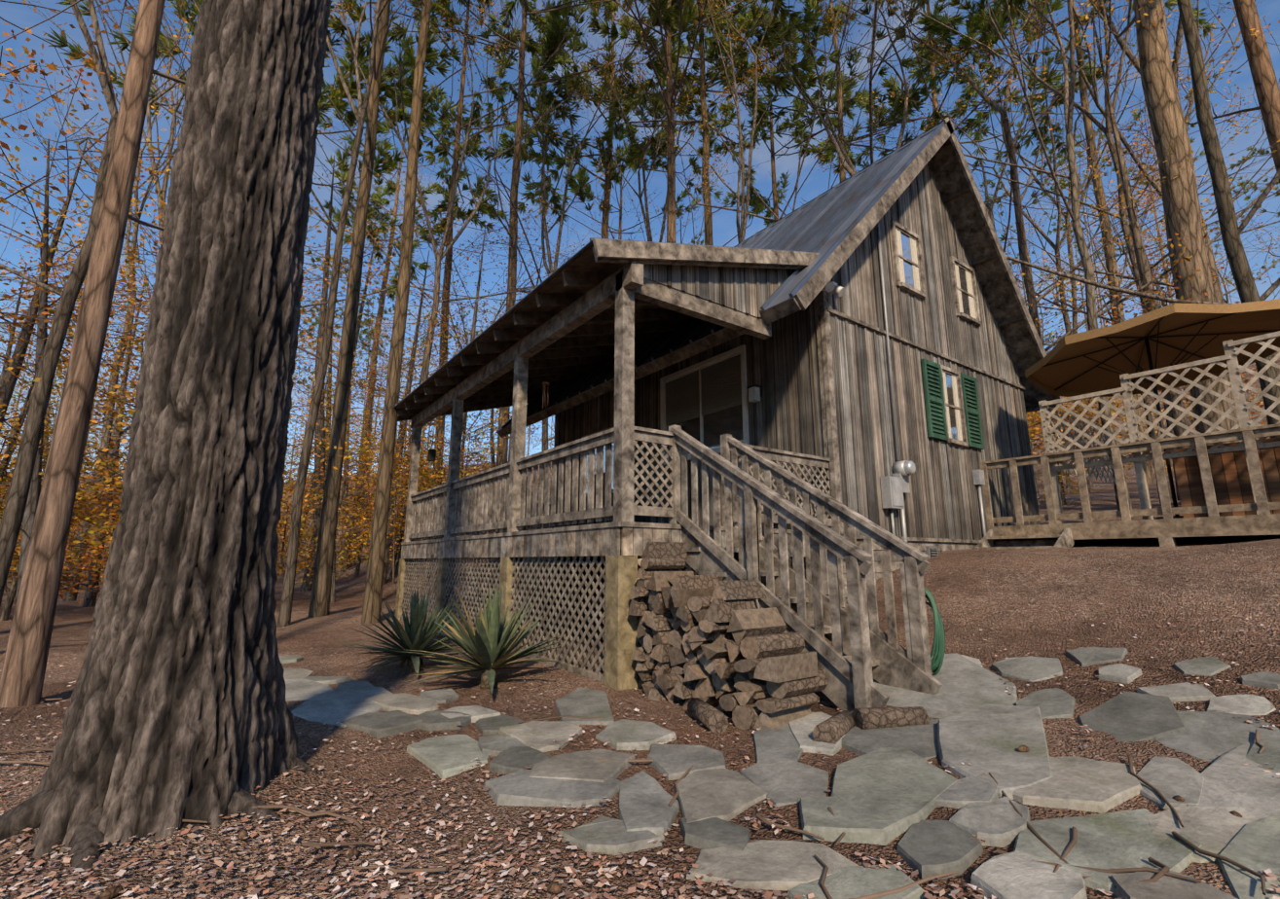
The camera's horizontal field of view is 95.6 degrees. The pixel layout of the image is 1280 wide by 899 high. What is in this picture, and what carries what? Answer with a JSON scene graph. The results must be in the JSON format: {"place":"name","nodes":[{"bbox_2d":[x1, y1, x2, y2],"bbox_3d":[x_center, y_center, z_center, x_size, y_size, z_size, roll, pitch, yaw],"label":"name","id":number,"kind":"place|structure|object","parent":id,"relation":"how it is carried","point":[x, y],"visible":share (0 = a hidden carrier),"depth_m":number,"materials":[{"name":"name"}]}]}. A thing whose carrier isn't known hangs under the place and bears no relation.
{"place":"outdoors","nodes":[
{"label":"outdoors","id":0,"kind":"place"},
{"bbox_2d":[0,351,1279,898],"bbox_3d":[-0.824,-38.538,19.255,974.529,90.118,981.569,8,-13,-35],"label":"forest ground","id":1,"kind":"structure","parent":0,"point":[1121,585],"depth_m":4.09,"materials":[{"name":"brown soil"}]},
{"bbox_2d":[0,0,182,606],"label":"hardwood","id":2,"kind":"object","parent":1,"relation":"on","point":[16,503],"visible":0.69,"depth_m":7.88,"materials":[{"name":"brown plant"}]},
{"bbox_2d":[0,0,321,601],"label":"tree","id":3,"kind":"object","parent":1,"relation":"on","point":[105,441],"visible":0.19,"depth_m":19.84,"materials":[{"name":"brown plant"}]},
{"bbox_2d":[0,0,330,870],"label":"trunk","id":4,"kind":"object","parent":1,"relation":"on","point":[177,711],"visible":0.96,"depth_m":2.87,"materials":[{"name":"brown plant"}]},
{"bbox_2d":[0,0,378,707],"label":"pine","id":5,"kind":"object","parent":1,"relation":"on","point":[23,672],"visible":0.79,"depth_m":5.13,"materials":[{"name":"brown plant"}]},
{"bbox_2d":[42,0,461,263],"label":"pine","id":6,"kind":"object","parent":1,"relation":"on","point":[342,105],"visible":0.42,"depth_m":23.26,"materials":[{"name":"green plant"}]},
{"bbox_2d":[126,0,446,627],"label":"tree","id":7,"kind":"object","parent":1,"relation":"on","point":[285,610],"visible":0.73,"depth_m":11.27,"materials":[{"name":"brown plant"}]},
{"bbox_2d":[54,0,569,356],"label":"tree","id":8,"kind":"object","parent":1,"relation":"on","point":[163,191],"visible":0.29,"depth_m":14.21,"materials":[{"name":"brown plant"}]},
{"bbox_2d":[361,0,432,623],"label":"pine","id":9,"kind":"object","parent":1,"relation":"on","point":[373,596],"visible":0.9,"depth_m":11.36,"materials":[{"name":"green plant"}]},
{"bbox_2d":[336,587,475,677],"bbox_3d":[-2.420,2.022,6.295,1.556,1.016,1.594,8,-13,-35],"label":"yucca","id":10,"kind":"object","parent":1,"relation":"on","point":[417,635],"visible":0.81,"depth_m":6.18,"materials":[{"name":"green plant"}]},
{"bbox_2d":[318,44,503,568],"bbox_3d":[-15.134,-7.330,33.201,11.483,28.187,12.116,-6,-13,30],"label":"pine","id":11,"kind":"object","parent":1,"relation":"on","point":[379,200],"visible":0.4,"depth_m":34.77,"materials":[{"name":"green plant"}]},
{"bbox_2d":[117,0,705,385],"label":"hardwood","id":12,"kind":"object","parent":1,"relation":"on","point":[440,255],"visible":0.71,"depth_m":17.67,"materials":[{"name":"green plant"}]},
{"bbox_2d":[297,0,560,617],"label":"tree","id":13,"kind":"object","parent":1,"relation":"on","point":[319,602],"visible":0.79,"depth_m":12.33,"materials":[{"name":"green plant"}]},
{"bbox_2d":[327,0,610,526],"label":"tree","id":14,"kind":"object","parent":1,"relation":"on","point":[551,36],"visible":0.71,"depth_m":26.38,"materials":[{"name":"green plant"}]},
{"bbox_2d":[394,584,568,694],"bbox_3d":[-1.388,1.780,5.335,1.644,1.082,1.647,8,-13,-35],"label":"yucca","id":15,"kind":"object","parent":1,"relation":"on","point":[489,645],"visible":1,"depth_m":5.18,"materials":[{"name":"green plant"}]},
{"bbox_2d":[356,136,628,494],"bbox_3d":[-9.132,-6.612,37.781,18.092,25.460,11.403,-2,-11,9],"label":"hardwood","id":16,"kind":"object","parent":1,"relation":"on","point":[464,431],"visible":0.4,"depth_m":38.08,"materials":[{"name":"brown plant"}]},
{"bbox_2d":[329,0,706,529],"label":"tree","id":17,"kind":"object","parent":1,"relation":"on","point":[545,440],"visible":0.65,"depth_m":21.96,"materials":[{"name":"brown plant"}]},
{"bbox_2d":[496,289,554,433],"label":"hardwood","id":18,"kind":"object","parent":1,"relation":"on","point":[552,416],"visible":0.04,"depth_m":57.86,"materials":[{"name":"brown plant"}]},
{"bbox_2d":[326,0,731,533],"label":"pine","id":19,"kind":"object","parent":1,"relation":"on","point":[688,16],"visible":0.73,"depth_m":21.87,"materials":[{"name":"green plant"}]},
{"bbox_2d":[0,398,1120,603],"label":"understory saplings","id":20,"kind":"object","parent":1,"relation":"on","point":[393,558],"depth_m":19.08,"materials":[{"name":"orange plant"}]},
{"bbox_2d":[415,0,746,238],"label":"pine","id":21,"kind":"object","parent":1,"relation":"on","point":[506,142],"visible":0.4,"depth_m":29.63,"materials":[{"name":"green plant"}]},
{"bbox_2d":[417,0,781,244],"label":"hardwood","id":22,"kind":"object","parent":1,"relation":"on","point":[646,223],"visible":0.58,"depth_m":23.98,"materials":[{"name":"brown plant"}]},
{"bbox_2d":[521,114,702,240],"bbox_3d":[-1.237,-8.317,36.354,14.613,26.165,9.147,21,-24,-62],"label":"pine","id":23,"kind":"object","parent":1,"relation":"on","point":[581,176],"visible":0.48,"depth_m":36.25,"materials":[{"name":"green plant"}]},
{"bbox_2d":[394,237,832,691],"bbox_3d":[-1.315,0.503,9.291,3.697,5.354,8.085,8,-13,-35],"label":"porch","id":24,"kind":"object","parent":1,"relation":"on","point":[594,304],"visible":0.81,"depth_m":6.66,"materials":[{"name":"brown wood"}]},
{"bbox_2d":[0,0,1279,621],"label":"trees","id":25,"kind":"object","parent":1,"relation":"on","point":[107,500],"visible":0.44,"depth_m":14.63,"materials":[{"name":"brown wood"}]},
{"bbox_2d":[0,72,1279,480],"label":"distant trees","id":26,"kind":"object","parent":1,"relation":"on","point":[1003,237],"visible":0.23,"depth_m":68.32,"materials":[{"name":"brown plant"}]},
{"bbox_2d":[0,602,1279,898],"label":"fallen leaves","id":27,"kind":"object","parent":1,"relation":"on","point":[555,887],"visible":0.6,"depth_m":2.21,"materials":[{"name":"brown plant"}]},
{"bbox_2d":[447,0,910,260],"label":"tree","id":28,"kind":"object","parent":1,"relation":"on","point":[741,232],"visible":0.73,"depth_m":18.39,"materials":[{"name":"brown plant"}]},
{"bbox_2d":[541,0,845,246],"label":"pine","id":29,"kind":"object","parent":1,"relation":"on","point":[806,65],"visible":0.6,"depth_m":26.66,"materials":[{"name":"green plant"}]},
{"bbox_2d":[602,0,823,243],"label":"pine","id":30,"kind":"object","parent":1,"relation":"on","point":[671,199],"visible":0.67,"depth_m":21.41,"materials":[{"name":"green plant"}]},
{"bbox_2d":[627,542,928,744],"bbox_3d":[0.777,1.325,4.320,1.068,1.310,2.205,8,-13,-35],"label":"firewood stack","id":31,"kind":"object","parent":1,"relation":"on","point":[728,649],"visible":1,"depth_m":4.25,"materials":[{"name":"brown wood"}]},
{"bbox_2d":[278,647,1279,898],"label":"flagstone path","id":32,"kind":"structure","parent":1,"relation":"on","point":[890,786],"depth_m":2.77,"materials":[{"name":"stone"}]},
{"bbox_2d":[496,117,1063,602],"bbox_3d":[2.373,-0.955,12.178,7.908,8.196,8.580,8,-13,-35],"label":"cabin","id":33,"kind":"object","parent":1,"relation":"on","point":[892,359],"visible":0.54,"depth_m":8.99,"materials":[{"name":"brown wood"}]},
{"bbox_2d":[650,0,943,226],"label":"pine","id":34,"kind":"object","parent":1,"relation":"on","point":[777,198],"visible":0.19,"depth_m":35.60,"materials":[{"name":"green plant"}]},
{"bbox_2d":[670,427,945,711],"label":"porch stairs","id":35,"kind":"structure","parent":1,"relation":"on","point":[813,594],"depth_m":4.61,"materials":[{"name":"grey wood"}]},
{"bbox_2d":[637,0,1034,182],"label":"pine","id":36,"kind":"object","parent":1,"relation":"on","point":[892,86],"visible":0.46,"depth_m":28.49,"materials":[{"name":"green plant"}]},
{"bbox_2d":[528,0,1239,265],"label":"tree","id":37,"kind":"object","parent":1,"relation":"on","point":[850,168],"visible":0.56,"depth_m":21.92,"materials":[{"name":"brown plant"}]},
{"bbox_2d":[775,0,1105,175],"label":"pine","id":38,"kind":"object","parent":1,"relation":"on","point":[1055,6],"visible":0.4,"depth_m":29.63,"materials":[{"name":"green plant"}]},
{"bbox_2d":[768,0,1279,438],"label":"hardwood","id":39,"kind":"object","parent":1,"relation":"on","point":[1231,231],"visible":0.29,"depth_m":10.85,"materials":[{"name":"brown plant"}]},
{"bbox_2d":[973,526,1075,549],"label":"deck steps","id":40,"kind":"structure","parent":1,"relation":"on","point":[1064,539],"depth_m":8.79,"materials":[{"name":"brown wood"}]},
{"bbox_2d":[799,0,1279,506],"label":"hardwood","id":41,"kind":"object","parent":1,"relation":"on","point":[1029,288],"visible":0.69,"depth_m":17.52,"materials":[{"name":"brown plant"}]},
{"bbox_2d":[809,0,1272,498],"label":"hardwood","id":42,"kind":"object","parent":1,"relation":"on","point":[989,208],"visible":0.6,"depth_m":20.14,"materials":[{"name":"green plant"}]},
{"bbox_2d":[854,0,1233,488],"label":"tree","id":43,"kind":"object","parent":1,"relation":"on","point":[1056,247],"visible":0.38,"depth_m":21.66,"materials":[{"name":"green plant"}]},
{"bbox_2d":[1006,165,1084,419],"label":"hardwood","id":44,"kind":"object","parent":1,"relation":"on","point":[1035,235],"visible":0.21,"depth_m":51.05,"materials":[{"name":"brown plant"}]},
{"bbox_2d":[830,0,1279,500],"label":"hardwood","id":45,"kind":"object","parent":1,"relation":"on","point":[1107,129],"visible":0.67,"depth_m":15.67,"materials":[{"name":"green plant"}]},
{"bbox_2d":[841,0,1279,511],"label":"hardwood","id":46,"kind":"object","parent":1,"relation":"on","point":[1091,315],"visible":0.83,"depth_m":13.39,"materials":[{"name":"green plant"}]},
{"bbox_2d":[906,0,1218,483],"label":"tree","id":47,"kind":"object","parent":1,"relation":"on","point":[933,26],"visible":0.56,"depth_m":26.67,"materials":[{"name":"green plant"}]},
{"bbox_2d":[891,0,1279,182],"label":"pine","id":48,"kind":"object","parent":1,"relation":"on","point":[1264,80],"visible":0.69,"depth_m":12.98,"materials":[{"name":"green plant"}]},
{"bbox_2d":[971,0,1258,439],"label":"tree","id":49,"kind":"object","parent":1,"relation":"on","point":[1219,296],"visible":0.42,"depth_m":16.45,"materials":[{"name":"brown plant"}]},
{"bbox_2d":[950,0,1279,307],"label":"hardwood","id":50,"kind":"object","parent":1,"relation":"on","point":[1095,97],"visible":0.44,"depth_m":19.24,"materials":[{"name":"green plant"}]},
{"bbox_2d":[957,0,1279,417],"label":"tree","id":51,"kind":"object","parent":1,"relation":"on","point":[1070,248],"visible":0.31,"depth_m":30.63,"materials":[{"name":"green plant"}]},
{"bbox_2d":[980,330,1279,547],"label":"side deck","id":52,"kind":"structure","parent":1,"relation":"on","point":[1229,490],"depth_m":7.81,"materials":[{"name":"brown wood"}]},
{"bbox_2d":[1024,298,1279,519],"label":"patio umbrella","id":53,"kind":"object","parent":52,"relation":"on","point":[1097,360],"visible":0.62,"depth_m":8.99,"materials":[{"name":"beige fabric"}]},
{"bbox_2d":[1005,72,1279,390],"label":"hardwood","id":54,"kind":"object","parent":1,"relation":"on","point":[1144,218],"visible":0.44,"depth_m":24.44,"materials":[{"name":"brown plant"}]},
{"bbox_2d":[1102,0,1242,445],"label":"pine","id":55,"kind":"object","parent":1,"relation":"on","point":[1179,192],"visible":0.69,"depth_m":12.38,"materials":[{"name":"brown plant"}]},
{"bbox_2d":[1151,207,1246,303],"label":"hardwood","id":56,"kind":"object","parent":1,"relation":"on","point":[1226,296],"visible":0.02,"depth_m":40.66,"materials":[{"name":"brown plant"}]},
{"bbox_2d":[0,0,1279,482],"label":"sky","id":57,"kind":"structure","parent":0,"point":[724,226],"materials":[{"name":"blue"}]}
]}

